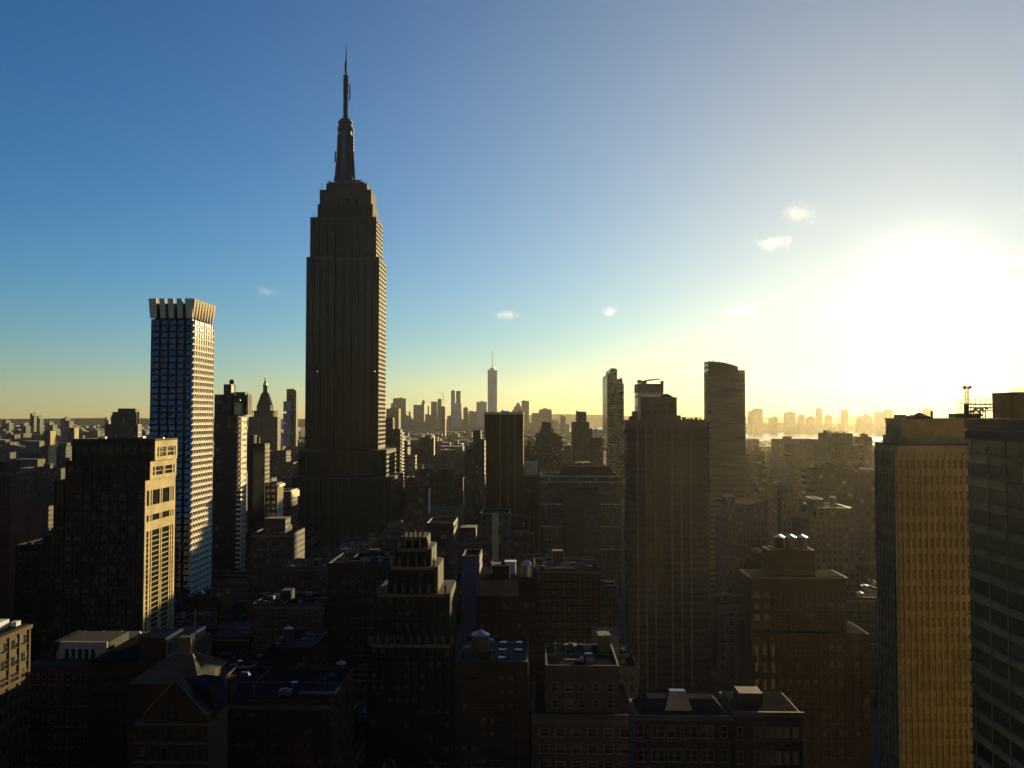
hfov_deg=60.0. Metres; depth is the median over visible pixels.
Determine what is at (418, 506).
brick block
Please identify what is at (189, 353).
window
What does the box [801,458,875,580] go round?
office block
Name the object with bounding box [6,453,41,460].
city block
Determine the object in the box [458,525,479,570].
city block
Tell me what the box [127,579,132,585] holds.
window
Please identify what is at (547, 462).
office block
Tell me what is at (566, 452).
city block
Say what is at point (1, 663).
window
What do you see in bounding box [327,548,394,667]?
city block
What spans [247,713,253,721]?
window
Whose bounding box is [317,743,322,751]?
window
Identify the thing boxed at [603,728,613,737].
window
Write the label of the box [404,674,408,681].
window
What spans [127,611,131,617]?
window
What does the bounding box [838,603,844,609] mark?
window
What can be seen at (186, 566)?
window
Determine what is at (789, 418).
tower
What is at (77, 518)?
window
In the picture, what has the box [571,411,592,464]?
stepped tower
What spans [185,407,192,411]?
window
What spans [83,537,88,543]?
window
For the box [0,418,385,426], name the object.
hills
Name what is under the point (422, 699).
window
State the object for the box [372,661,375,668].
window
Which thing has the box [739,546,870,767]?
loft building
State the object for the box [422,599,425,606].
window
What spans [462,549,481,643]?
blue block
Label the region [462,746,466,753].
window
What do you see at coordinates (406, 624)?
window
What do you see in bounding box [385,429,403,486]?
balcony block
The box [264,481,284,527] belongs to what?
corner block
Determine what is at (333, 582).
window
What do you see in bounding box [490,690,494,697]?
window
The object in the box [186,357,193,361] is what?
window
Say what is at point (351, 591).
window
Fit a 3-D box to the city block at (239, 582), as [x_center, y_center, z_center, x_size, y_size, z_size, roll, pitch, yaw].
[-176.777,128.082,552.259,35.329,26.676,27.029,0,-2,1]
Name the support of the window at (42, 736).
in the arcaded house at (58, 706)
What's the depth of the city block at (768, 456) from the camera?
1345.80 m
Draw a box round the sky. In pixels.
[0,0,1023,418]
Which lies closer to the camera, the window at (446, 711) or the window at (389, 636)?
the window at (446, 711)
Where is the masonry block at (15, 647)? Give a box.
[0,619,32,767]
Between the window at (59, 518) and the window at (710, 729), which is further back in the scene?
the window at (59, 518)
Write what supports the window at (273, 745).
in the city block at (290, 717)
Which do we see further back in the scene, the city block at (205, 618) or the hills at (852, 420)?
the hills at (852, 420)
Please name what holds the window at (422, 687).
in the gothic tower at (414, 644)
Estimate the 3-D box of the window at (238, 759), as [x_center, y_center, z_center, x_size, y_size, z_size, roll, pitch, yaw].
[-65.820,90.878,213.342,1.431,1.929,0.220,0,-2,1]
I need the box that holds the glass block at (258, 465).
[247,435,269,532]
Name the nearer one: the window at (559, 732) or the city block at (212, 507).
the window at (559, 732)
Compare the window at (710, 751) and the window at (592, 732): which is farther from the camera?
the window at (592, 732)
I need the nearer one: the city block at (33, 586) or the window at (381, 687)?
the window at (381, 687)
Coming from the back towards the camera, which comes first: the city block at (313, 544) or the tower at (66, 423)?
the tower at (66, 423)
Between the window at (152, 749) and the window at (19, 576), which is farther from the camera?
the window at (19, 576)
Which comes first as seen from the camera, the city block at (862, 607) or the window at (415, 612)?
the window at (415, 612)
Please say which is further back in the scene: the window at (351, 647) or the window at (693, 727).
the window at (351, 647)
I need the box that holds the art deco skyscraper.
[291,56,402,548]
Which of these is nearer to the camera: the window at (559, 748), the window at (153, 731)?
the window at (153, 731)
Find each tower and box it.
[2,419,13,430]
[21,422,30,432]
[30,412,36,434]
[37,415,43,431]
[45,421,56,432]
[51,430,177,647]
[61,416,73,441]
[104,416,110,431]
[149,298,215,601]
[212,384,251,570]
[248,376,280,450]
[283,388,297,453]
[366,527,461,762]
[386,407,400,428]
[391,397,406,420]
[413,400,424,426]
[431,398,442,427]
[441,406,445,435]
[451,390,461,426]
[463,407,468,432]
[473,430,481,439]
[476,401,486,425]
[484,410,523,522]
[488,351,496,411]
[512,402,520,411]
[521,400,528,422]
[524,441,535,474]
[532,408,556,433]
[536,422,561,471]
[560,415,568,434]
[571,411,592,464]
[592,437,602,464]
[593,427,602,436]
[602,368,623,480]
[624,394,710,689]
[632,381,663,419]
[704,360,745,593]
[748,410,751,432]
[752,408,762,432]
[768,416,777,433]
[784,411,795,425]
[797,414,804,432]
[806,415,814,433]
[815,408,821,432]
[825,414,831,426]
[841,409,848,432]
[856,414,871,433]
[873,411,883,432]
[884,409,892,423]
[923,408,930,416]
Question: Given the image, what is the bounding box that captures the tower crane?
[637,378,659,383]
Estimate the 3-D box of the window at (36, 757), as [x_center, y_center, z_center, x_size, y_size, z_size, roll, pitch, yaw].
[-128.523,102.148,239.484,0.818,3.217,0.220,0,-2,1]
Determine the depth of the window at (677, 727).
147.29 m
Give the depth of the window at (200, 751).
139.14 m
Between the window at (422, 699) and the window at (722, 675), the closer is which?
the window at (422, 699)
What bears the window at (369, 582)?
in the city block at (355, 579)
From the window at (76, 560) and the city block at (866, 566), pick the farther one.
the city block at (866, 566)
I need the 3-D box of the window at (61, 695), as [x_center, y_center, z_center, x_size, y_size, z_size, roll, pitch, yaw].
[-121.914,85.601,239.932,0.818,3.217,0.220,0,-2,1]
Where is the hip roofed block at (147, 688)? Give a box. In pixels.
[127,635,227,767]
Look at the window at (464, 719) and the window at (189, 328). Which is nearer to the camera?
the window at (464, 719)
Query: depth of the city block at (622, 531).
728.04 m
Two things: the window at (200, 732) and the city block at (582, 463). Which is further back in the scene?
the city block at (582, 463)
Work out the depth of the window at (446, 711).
259.13 m
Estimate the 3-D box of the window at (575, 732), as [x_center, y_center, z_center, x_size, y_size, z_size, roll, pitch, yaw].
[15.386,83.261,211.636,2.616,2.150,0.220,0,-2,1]
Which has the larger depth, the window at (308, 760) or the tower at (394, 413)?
the tower at (394, 413)
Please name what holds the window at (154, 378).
in the crowned tower at (182, 375)
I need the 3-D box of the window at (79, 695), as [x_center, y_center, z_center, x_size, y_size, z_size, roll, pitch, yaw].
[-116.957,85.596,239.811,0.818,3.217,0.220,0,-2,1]
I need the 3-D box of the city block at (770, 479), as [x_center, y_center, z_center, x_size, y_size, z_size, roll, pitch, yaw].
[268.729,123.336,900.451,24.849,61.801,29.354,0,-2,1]
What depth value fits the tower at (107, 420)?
4248.78 m
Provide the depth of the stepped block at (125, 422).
1011.63 m
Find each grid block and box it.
[426,517,457,578]
[563,487,600,579]
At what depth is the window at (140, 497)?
332.08 m
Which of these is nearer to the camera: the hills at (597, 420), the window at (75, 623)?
the window at (75, 623)
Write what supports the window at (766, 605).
in the loft building at (804, 645)
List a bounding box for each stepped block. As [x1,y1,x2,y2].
[105,408,141,437]
[464,439,485,533]
[791,496,858,584]
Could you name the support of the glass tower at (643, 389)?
on the ground
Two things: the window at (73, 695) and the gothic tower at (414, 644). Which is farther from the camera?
the gothic tower at (414, 644)
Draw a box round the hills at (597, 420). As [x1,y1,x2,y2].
[462,414,703,426]
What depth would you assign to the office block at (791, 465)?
758.85 m
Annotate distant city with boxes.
[0,423,300,458]
[298,431,602,450]
[385,410,559,434]
[759,439,882,462]
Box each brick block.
[0,461,48,622]
[408,487,430,531]
[874,388,1023,767]
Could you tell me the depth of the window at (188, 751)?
139.18 m
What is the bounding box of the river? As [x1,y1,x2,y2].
[746,432,885,439]
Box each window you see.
[0,634,27,767]
[0,644,3,654]
[0,661,2,672]
[4,642,7,652]
[4,659,6,670]
[17,575,45,661]
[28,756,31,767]
[29,715,32,726]
[29,735,31,747]
[30,673,33,685]
[30,694,32,705]
[35,715,38,726]
[35,735,37,747]
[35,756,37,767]
[36,673,39,685]
[36,694,38,705]
[41,715,44,726]
[41,735,43,747]
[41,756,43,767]
[42,673,45,685]
[42,694,44,705]
[47,715,50,726]
[47,735,49,747]
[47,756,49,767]
[48,673,51,685]
[48,694,50,705]
[53,715,56,726]
[53,735,55,747]
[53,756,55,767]
[54,445,152,637]
[54,673,57,685]
[54,694,56,705]
[55,558,60,564]
[55,579,60,585]
[56,516,61,522]
[56,527,61,532]
[56,537,61,543]
[56,547,60,553]
[56,568,60,574]
[57,485,61,491]
[57,495,61,501]
[57,506,61,511]
[59,715,62,726]
[59,735,61,747]
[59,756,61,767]
[60,674,63,685]
[60,694,62,705]
[64,558,69,564]
[64,579,69,585]
[64,589,68,595]
[64,600,68,606]
[64,611,68,616]
[65,516,70,522]
[65,527,70,532]
[65,537,70,543]
[65,548,69,553]
[65,568,69,574]
[65,715,68,726]
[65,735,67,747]
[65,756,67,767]
[66,485,70,491]
[66,495,70,501]
[66,506,70,511]
[66,674,69,685]
[66,694,68,705]
[71,715,74,726]
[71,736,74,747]
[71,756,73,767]
[72,621,77,627]
[72,674,75,685]
[72,694,74,706]
[73,558,78,564]
[73,579,78,585]
[73,590,77,595]
[73,600,77,606]
[73,611,77,616]
[74,516,79,522]
[74,527,79,532]
[74,537,79,543]
[74,548,78,553]
[74,569,78,574]
[75,485,79,491]
[75,495,79,501]
[75,506,79,511]
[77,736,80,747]
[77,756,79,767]
[78,674,81,685]
[78,694,80,706]
[78,715,80,726]
[81,621,86,627]
[82,558,87,564]
[82,579,87,585]
[82,590,87,595]
[82,600,86,606]
[82,611,86,616]
[83,516,88,522]
[83,527,88,532]
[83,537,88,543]
[83,548,87,553]
[83,569,87,574]
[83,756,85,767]
[84,485,88,491]
[84,495,88,501]
[84,506,88,511]
[84,694,86,706]
[84,715,86,726]
[92,721,96,729]
[92,736,96,744]
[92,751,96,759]
[93,676,97,683]
[93,691,97,698]
[93,706,97,713]
[102,706,107,714]
[102,721,106,729]
[102,736,106,744]
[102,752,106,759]
[103,676,107,683]
[103,691,107,698]
[112,706,116,714]
[112,721,116,729]
[112,737,116,744]
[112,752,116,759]
[113,676,117,683]
[113,691,117,698]
[122,691,126,699]
[122,706,126,714]
[122,721,126,729]
[122,737,126,744]
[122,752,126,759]
[123,676,127,683]
[127,569,132,575]
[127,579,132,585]
[127,590,132,596]
[127,600,131,606]
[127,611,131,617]
[127,621,131,627]
[128,506,133,512]
[128,516,133,522]
[128,527,133,533]
[128,537,132,543]
[128,548,132,554]
[128,558,132,564]
[129,485,133,491]
[129,495,133,501]
[136,569,141,575]
[136,590,141,596]
[136,600,141,606]
[136,611,141,617]
[136,621,140,627]
[137,506,142,512]
[137,527,142,533]
[137,537,142,543]
[137,548,141,554]
[137,558,141,564]
[137,579,141,585]
[138,485,142,491]
[138,495,142,501]
[138,516,142,522]
[138,747,144,760]
[141,728,149,741]
[149,728,156,741]
[149,747,155,760]
[150,432,157,436]
[151,345,158,349]
[151,351,158,355]
[151,357,158,361]
[151,376,157,380]
[151,382,157,386]
[151,388,157,392]
[151,407,157,411]
[151,413,157,417]
[152,320,158,324]
[160,320,183,593]
[161,747,167,760]
[164,728,172,741]
[165,709,172,721]
[169,407,174,411]
[169,413,174,417]
[173,709,179,721]
[173,728,180,741]
[173,747,180,760]
[183,564,190,568]
[183,570,190,574]
[183,576,190,580]
[183,583,190,586]
[183,589,189,593]
[184,482,191,486]
[184,488,191,492]
[184,501,191,505]
[184,507,191,511]
[184,513,190,517]
[184,526,190,530]
[184,532,190,536]
[184,538,190,542]
[184,545,190,549]
[184,551,190,555]
[184,557,190,561]
[184,748,191,760]
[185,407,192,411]
[185,413,192,417]
[185,426,192,429]
[185,432,192,436]
[185,438,191,442]
[185,444,191,448]
[185,457,191,461]
[185,463,191,467]
[185,469,191,473]
[185,606,203,610]
[186,345,193,349]
[186,351,193,355]
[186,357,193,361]
[186,376,192,380]
[186,382,192,386]
[186,388,192,392]
[186,729,194,741]
[187,320,193,324]
[187,326,193,330]
[190,322,213,592]
[196,729,203,741]
[196,748,203,760]
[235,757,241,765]
[236,713,241,721]
[236,728,241,735]
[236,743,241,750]
[243,502,245,568]
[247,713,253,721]
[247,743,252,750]
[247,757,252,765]
[248,728,252,735]
[255,636,270,648]
[259,713,264,721]
[259,728,264,736]
[259,743,264,750]
[259,758,264,765]
[271,713,276,721]
[271,728,276,736]
[271,743,276,750]
[271,758,276,765]
[272,656,278,662]
[282,656,288,662]
[282,728,288,736]
[282,743,287,751]
[282,758,287,765]
[283,714,288,721]
[292,657,298,662]
[293,207,402,546]
[294,714,299,721]
[294,728,299,736]
[294,743,299,751]
[294,758,299,765]
[303,657,308,662]
[305,758,310,766]
[306,714,311,721]
[306,729,311,736]
[306,743,311,751]
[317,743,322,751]
[317,758,322,766]
[318,714,322,721]
[318,729,323,736]
[330,627,336,631]
[330,654,336,659]
[331,571,336,575]
[331,580,336,584]
[331,589,336,594]
[331,599,336,603]
[331,608,336,612]
[331,617,336,621]
[334,681,353,767]
[340,571,345,575]
[340,580,345,584]
[340,589,345,594]
[340,599,345,603]
[340,608,345,612]
[340,617,345,622]
[340,627,345,631]
[349,571,354,575]
[349,580,354,584]
[349,589,354,594]
[349,599,354,603]
[349,608,354,612]
[349,617,354,622]
[349,627,354,631]
[349,636,354,640]
[349,645,354,650]
[358,571,363,575]
[358,580,363,584]
[358,590,363,594]
[358,599,363,603]
[358,608,363,612]
[358,617,363,622]
[358,627,363,631]
[358,636,363,640]
[358,645,363,650]
[358,655,363,659]
[358,737,365,761]
[367,571,372,575]
[367,580,372,585]
[367,590,372,594]
[367,599,372,603]
[367,608,372,612]
[367,617,372,622]
[367,627,372,631]
[371,554,448,762]
[372,649,375,656]
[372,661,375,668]
[372,673,375,680]
[376,580,381,585]
[379,611,383,618]
[379,623,383,630]
[380,599,383,606]
[380,635,383,642]
[380,649,383,656]
[380,661,383,668]
[380,686,383,693]
[380,698,383,705]
[388,599,392,606]
[388,611,392,618]
[388,623,392,630]
[388,635,391,642]
[388,649,391,656]
[388,661,391,668]
[388,686,391,693]
[388,698,391,705]
[393,572,397,579]
[396,599,400,606]
[396,611,400,618]
[396,623,400,630]
[396,635,400,642]
[396,674,400,681]
[396,686,400,693]
[396,698,400,705]
[397,649,400,656]
[401,572,405,579]
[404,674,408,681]
[404,686,408,693]
[404,698,408,705]
[404,710,408,717]
[405,599,409,606]
[405,611,409,618]
[405,623,408,630]
[405,635,408,642]
[405,662,408,669]
[410,572,414,579]
[412,662,416,669]
[412,674,416,681]
[412,686,416,693]
[412,698,416,705]
[412,710,416,717]
[413,599,417,606]
[413,611,417,618]
[413,623,417,630]
[413,635,417,642]
[418,572,422,579]
[420,674,424,681]
[420,686,424,693]
[420,698,424,705]
[420,710,424,717]
[421,650,424,657]
[421,662,424,669]
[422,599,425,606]
[422,611,425,618]
[422,623,425,630]
[422,635,425,642]
[427,572,431,579]
[429,650,432,657]
[429,662,432,669]
[429,674,432,681]
[429,686,432,693]
[429,698,432,705]
[429,710,432,717]
[429,722,432,729]
[430,599,434,606]
[430,611,434,618]
[430,623,434,630]
[430,635,434,642]
[437,650,440,657]
[437,662,440,669]
[437,674,440,681]
[437,686,440,693]
[437,698,440,705]
[437,710,440,717]
[437,722,440,729]
[439,599,442,606]
[439,611,442,618]
[439,623,442,630]
[445,650,448,657]
[445,662,448,669]
[445,674,448,681]
[445,686,448,693]
[445,698,448,705]
[445,710,448,717]
[445,722,448,729]
[462,676,466,683]
[462,690,466,697]
[462,704,466,711]
[462,718,466,725]
[462,732,466,739]
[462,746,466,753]
[462,760,466,767]
[471,704,476,711]
[471,718,476,725]
[471,732,476,739]
[471,746,476,753]
[471,760,476,767]
[472,676,476,683]
[472,690,476,697]
[481,676,485,683]
[481,690,485,697]
[481,704,485,711]
[481,718,485,725]
[481,732,485,739]
[481,746,485,753]
[481,760,485,767]
[490,676,494,683]
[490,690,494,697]
[490,704,494,711]
[490,718,494,725]
[490,732,494,739]
[490,746,494,753]
[490,760,494,767]
[499,676,503,683]
[499,690,503,697]
[499,704,503,711]
[499,718,503,725]
[499,732,503,739]
[499,746,503,753]
[499,760,503,767]
[508,676,512,683]
[508,690,512,697]
[508,704,512,711]
[508,718,512,725]
[508,732,512,739]
[508,746,512,753]
[508,760,512,767]
[517,718,521,725]
[517,732,521,739]
[517,746,521,753]
[517,760,521,767]
[518,676,521,683]
[518,690,521,697]
[518,704,521,711]
[532,683,613,711]
[533,565,596,680]
[539,728,549,736]
[539,744,549,753]
[539,761,548,767]
[555,728,564,736]
[555,744,565,753]
[555,761,564,767]
[566,496,582,505]
[571,728,581,737]
[571,745,581,753]
[572,761,581,767]
[587,728,597,737]
[587,745,597,753]
[588,761,597,767]
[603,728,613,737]
[603,745,613,753]
[604,761,613,767]
[619,728,628,737]
[620,745,628,754]
[620,762,628,767]
[624,430,627,644]
[628,430,707,682]
[637,725,643,737]
[637,749,643,761]
[651,725,657,737]
[651,749,657,761]
[658,725,664,738]
[658,749,664,761]
[667,725,673,738]
[668,749,673,761]
[675,725,681,738]
[675,749,681,762]
[684,725,690,738]
[684,749,690,762]
[691,725,697,738]
[691,749,697,762]
[700,725,706,738]
[700,749,706,762]
[707,725,713,738]
[708,749,713,762]
[720,664,725,668]
[720,673,725,677]
[721,726,727,738]
[721,749,727,762]
[729,656,734,660]
[729,664,734,668]
[729,673,734,677]
[737,727,742,738]
[737,751,743,764]
[745,553,752,568]
[753,592,759,597]
[753,614,759,620]
[754,603,759,609]
[754,625,759,629]
[754,645,758,654]
[754,727,759,738]
[754,751,760,764]
[755,645,868,767]
[761,727,766,738]
[761,751,767,764]
[763,645,766,654]
[764,592,769,597]
[764,603,770,609]
[764,614,770,620]
[764,625,770,630]
[769,727,774,738]
[769,751,775,764]
[775,592,780,597]
[775,603,780,609]
[775,614,780,620]
[775,625,780,630]
[776,727,781,738]
[776,751,782,764]
[784,727,789,738]
[784,751,789,764]
[785,592,790,597]
[785,603,791,609]
[785,614,791,620]
[786,626,791,630]
[792,727,798,738]
[793,751,798,764]
[796,592,801,597]
[796,603,802,609]
[796,614,801,620]
[796,626,801,630]
[806,592,812,598]
[806,603,812,609]
[807,614,812,620]
[807,626,812,630]
[817,592,823,598]
[817,603,823,609]
[817,614,823,620]
[817,626,823,630]
[827,592,833,598]
[828,603,833,609]
[828,614,833,620]
[828,626,833,630]
[838,592,844,598]
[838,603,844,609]
[839,615,844,620]
[839,626,844,630]
[852,614,857,619]
[861,614,866,619]
[869,605,874,609]
[869,614,874,619]
[870,633,875,694]
[879,459,972,767]
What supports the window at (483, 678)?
in the city block at (493, 704)
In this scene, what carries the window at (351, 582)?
in the city block at (355, 579)
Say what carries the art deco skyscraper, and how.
on the ground
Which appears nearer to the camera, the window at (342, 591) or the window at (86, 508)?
the window at (86, 508)
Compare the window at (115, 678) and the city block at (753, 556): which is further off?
the city block at (753, 556)
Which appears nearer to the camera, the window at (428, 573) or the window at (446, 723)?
the window at (446, 723)
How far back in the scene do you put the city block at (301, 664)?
312.70 m
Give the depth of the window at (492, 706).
212.43 m
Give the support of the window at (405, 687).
in the gothic tower at (414, 644)
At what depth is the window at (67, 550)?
332.04 m
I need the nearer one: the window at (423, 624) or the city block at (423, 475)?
the window at (423, 624)
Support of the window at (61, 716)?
in the arcaded house at (58, 706)
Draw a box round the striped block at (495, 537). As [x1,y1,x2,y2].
[480,508,510,566]
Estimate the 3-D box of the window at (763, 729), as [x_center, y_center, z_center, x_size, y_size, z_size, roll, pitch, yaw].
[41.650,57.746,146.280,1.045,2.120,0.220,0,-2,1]
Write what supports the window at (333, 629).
in the city block at (355, 579)
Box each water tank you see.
[284,626,292,643]
[336,660,346,667]
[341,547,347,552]
[471,629,489,657]
[774,534,784,549]
[785,534,795,549]
[796,534,806,549]
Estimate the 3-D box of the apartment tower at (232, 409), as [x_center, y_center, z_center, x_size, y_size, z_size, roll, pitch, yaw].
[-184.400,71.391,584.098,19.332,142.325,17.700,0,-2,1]
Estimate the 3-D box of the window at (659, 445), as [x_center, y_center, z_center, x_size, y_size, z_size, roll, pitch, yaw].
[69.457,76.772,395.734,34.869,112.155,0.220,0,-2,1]
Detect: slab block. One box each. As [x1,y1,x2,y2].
[41,445,56,466]
[43,431,55,445]
[67,428,78,445]
[386,418,394,428]
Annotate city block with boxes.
[0,446,20,450]
[0,451,15,460]
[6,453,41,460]
[14,458,44,467]
[14,534,52,662]
[16,441,44,457]
[20,463,64,504]
[48,505,52,527]
[48,528,52,533]
[56,446,71,466]
[57,443,70,445]
[173,611,217,630]
[174,593,181,611]
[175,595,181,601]
[178,585,249,623]
[206,618,251,657]
[211,569,250,595]
[212,474,213,543]
[219,651,267,672]
[227,667,353,767]
[235,592,268,609]
[240,610,251,619]
[245,533,251,570]
[246,468,276,481]
[246,470,247,532]
[251,516,304,595]
[251,588,327,651]
[268,626,327,666]
[270,450,297,479]
[277,476,292,485]
[281,558,332,591]
[291,454,297,458]
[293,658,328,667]
[305,531,323,557]
[307,549,358,557]
[324,547,333,550]
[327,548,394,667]
[330,662,366,698]
[333,533,378,550]
[347,544,369,551]
[353,705,366,767]
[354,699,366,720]
[355,758,456,767]
[379,520,407,537]
[379,529,406,551]
[402,462,433,471]
[403,445,418,461]
[403,447,409,454]
[403,488,407,504]
[403,495,407,520]
[406,476,414,489]
[411,525,425,531]
[415,465,436,486]
[429,468,464,506]
[430,506,463,533]
[432,449,464,475]
[444,573,461,623]
[456,451,464,454]
[457,635,528,767]
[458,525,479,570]
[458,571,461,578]
[459,583,461,624]
[467,445,472,449]
[511,513,529,566]
[525,551,552,566]
[530,538,534,552]
[531,631,629,767]
[533,549,600,680]
[562,445,570,460]
[562,460,570,466]
[576,462,589,464]
[591,627,638,698]
[600,580,618,631]
[620,481,624,498]
[620,498,624,563]
[710,591,740,682]
[745,538,772,568]
[746,454,750,461]
[765,451,770,462]
[765,465,771,474]
[765,470,766,498]
[767,475,784,498]
[799,497,800,511]
[846,584,877,707]
[859,554,875,580]
[859,574,875,587]
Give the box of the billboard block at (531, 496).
[524,461,538,552]
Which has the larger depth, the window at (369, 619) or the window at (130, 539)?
the window at (369, 619)
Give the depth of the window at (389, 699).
259.64 m
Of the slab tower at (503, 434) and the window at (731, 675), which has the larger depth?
the slab tower at (503, 434)
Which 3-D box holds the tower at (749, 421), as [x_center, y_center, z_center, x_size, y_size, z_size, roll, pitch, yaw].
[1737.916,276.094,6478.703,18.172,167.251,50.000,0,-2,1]
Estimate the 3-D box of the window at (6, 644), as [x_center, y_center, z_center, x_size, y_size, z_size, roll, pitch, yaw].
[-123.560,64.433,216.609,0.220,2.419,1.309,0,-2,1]
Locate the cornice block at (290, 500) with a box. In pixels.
[283,488,299,527]
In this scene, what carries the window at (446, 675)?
in the gothic tower at (414, 644)
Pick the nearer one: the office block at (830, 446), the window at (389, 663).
the window at (389, 663)
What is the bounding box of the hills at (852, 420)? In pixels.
[745,417,992,424]
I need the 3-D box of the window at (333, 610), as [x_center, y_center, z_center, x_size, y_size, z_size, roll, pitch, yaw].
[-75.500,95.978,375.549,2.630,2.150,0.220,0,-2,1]
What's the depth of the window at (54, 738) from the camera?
239.60 m
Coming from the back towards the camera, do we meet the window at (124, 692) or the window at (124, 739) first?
the window at (124, 692)
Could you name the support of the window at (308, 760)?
in the city block at (290, 717)
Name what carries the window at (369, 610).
in the city block at (355, 579)
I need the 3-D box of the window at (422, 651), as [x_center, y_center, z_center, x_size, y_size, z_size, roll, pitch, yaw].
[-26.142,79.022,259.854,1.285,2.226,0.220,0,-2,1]
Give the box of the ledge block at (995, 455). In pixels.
[964,419,1023,767]
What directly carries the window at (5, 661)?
in the masonry block at (15, 647)
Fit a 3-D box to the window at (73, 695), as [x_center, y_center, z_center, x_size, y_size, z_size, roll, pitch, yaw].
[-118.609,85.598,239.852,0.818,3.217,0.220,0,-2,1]
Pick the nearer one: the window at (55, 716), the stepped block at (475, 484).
the window at (55, 716)
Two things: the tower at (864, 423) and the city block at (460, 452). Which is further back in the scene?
the tower at (864, 423)
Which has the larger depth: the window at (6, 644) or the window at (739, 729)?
the window at (6, 644)
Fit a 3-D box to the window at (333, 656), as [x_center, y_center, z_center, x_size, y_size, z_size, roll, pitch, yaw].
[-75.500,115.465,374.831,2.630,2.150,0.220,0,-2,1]
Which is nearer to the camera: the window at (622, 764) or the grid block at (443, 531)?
the window at (622, 764)
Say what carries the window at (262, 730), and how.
in the city block at (290, 717)
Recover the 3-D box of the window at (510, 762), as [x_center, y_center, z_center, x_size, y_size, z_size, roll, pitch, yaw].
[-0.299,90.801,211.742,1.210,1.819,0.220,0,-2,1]
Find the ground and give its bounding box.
[300,427,885,767]
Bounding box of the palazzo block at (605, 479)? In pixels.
[540,465,620,597]
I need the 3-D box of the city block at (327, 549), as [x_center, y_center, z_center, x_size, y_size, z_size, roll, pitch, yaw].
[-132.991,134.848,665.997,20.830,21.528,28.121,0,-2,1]
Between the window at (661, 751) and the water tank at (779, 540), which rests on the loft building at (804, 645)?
the water tank at (779, 540)
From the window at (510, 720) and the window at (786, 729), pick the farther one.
the window at (510, 720)
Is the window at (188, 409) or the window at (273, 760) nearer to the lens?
the window at (273, 760)
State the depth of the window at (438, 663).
259.70 m
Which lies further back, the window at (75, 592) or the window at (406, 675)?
the window at (75, 592)
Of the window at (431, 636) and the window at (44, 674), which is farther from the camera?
the window at (431, 636)
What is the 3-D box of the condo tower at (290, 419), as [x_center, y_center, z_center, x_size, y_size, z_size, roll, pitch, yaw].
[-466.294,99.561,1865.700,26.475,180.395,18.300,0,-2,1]
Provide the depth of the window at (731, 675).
403.02 m
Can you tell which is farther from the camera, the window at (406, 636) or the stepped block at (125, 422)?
the stepped block at (125, 422)
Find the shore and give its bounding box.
[746,422,885,433]
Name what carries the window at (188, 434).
in the crowned tower at (182, 375)
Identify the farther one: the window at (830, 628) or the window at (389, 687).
the window at (830, 628)
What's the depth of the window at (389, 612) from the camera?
261.74 m
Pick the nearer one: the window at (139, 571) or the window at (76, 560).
the window at (139, 571)
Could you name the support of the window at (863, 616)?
in the city block at (862, 607)
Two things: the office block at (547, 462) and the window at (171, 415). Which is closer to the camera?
the window at (171, 415)
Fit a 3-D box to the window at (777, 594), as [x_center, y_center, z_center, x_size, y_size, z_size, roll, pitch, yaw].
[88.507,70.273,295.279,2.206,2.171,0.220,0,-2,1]
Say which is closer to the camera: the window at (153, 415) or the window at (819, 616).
the window at (819, 616)
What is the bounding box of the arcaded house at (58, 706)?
[28,630,211,767]
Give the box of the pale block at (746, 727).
[629,686,804,767]
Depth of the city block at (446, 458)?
1105.56 m
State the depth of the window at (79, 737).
239.48 m
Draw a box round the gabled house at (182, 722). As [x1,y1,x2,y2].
[133,674,227,767]
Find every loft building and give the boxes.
[476,560,538,767]
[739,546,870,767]
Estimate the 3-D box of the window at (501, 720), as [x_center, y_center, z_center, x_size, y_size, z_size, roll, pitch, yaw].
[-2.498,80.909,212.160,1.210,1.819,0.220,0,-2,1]
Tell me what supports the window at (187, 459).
in the crowned tower at (182, 375)
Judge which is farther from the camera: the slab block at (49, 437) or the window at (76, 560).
the slab block at (49, 437)
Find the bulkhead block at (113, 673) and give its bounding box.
[86,609,206,767]
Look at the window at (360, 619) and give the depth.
375.20 m
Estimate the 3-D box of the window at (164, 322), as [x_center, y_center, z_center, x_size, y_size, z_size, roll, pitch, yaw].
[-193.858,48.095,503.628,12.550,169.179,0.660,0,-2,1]
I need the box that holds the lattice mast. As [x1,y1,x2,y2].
[962,385,971,417]
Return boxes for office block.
[403,455,416,487]
[419,437,434,462]
[539,453,556,549]
[715,495,768,593]
[746,437,758,453]
[746,462,752,499]
[751,444,764,502]
[768,480,796,545]
[771,436,817,484]
[784,442,798,511]
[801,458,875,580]
[814,428,858,466]
[853,433,872,468]
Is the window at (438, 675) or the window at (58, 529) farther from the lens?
the window at (58, 529)
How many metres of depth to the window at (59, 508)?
332.73 m
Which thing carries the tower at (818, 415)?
on the ground
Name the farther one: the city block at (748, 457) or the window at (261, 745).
the city block at (748, 457)
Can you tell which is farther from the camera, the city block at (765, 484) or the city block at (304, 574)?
the city block at (765, 484)
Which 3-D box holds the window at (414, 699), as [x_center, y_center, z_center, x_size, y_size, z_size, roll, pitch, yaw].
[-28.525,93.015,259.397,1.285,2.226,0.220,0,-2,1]
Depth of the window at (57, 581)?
331.68 m
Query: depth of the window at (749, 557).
419.69 m
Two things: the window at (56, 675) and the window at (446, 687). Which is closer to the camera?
the window at (56, 675)
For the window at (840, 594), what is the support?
in the loft building at (804, 645)

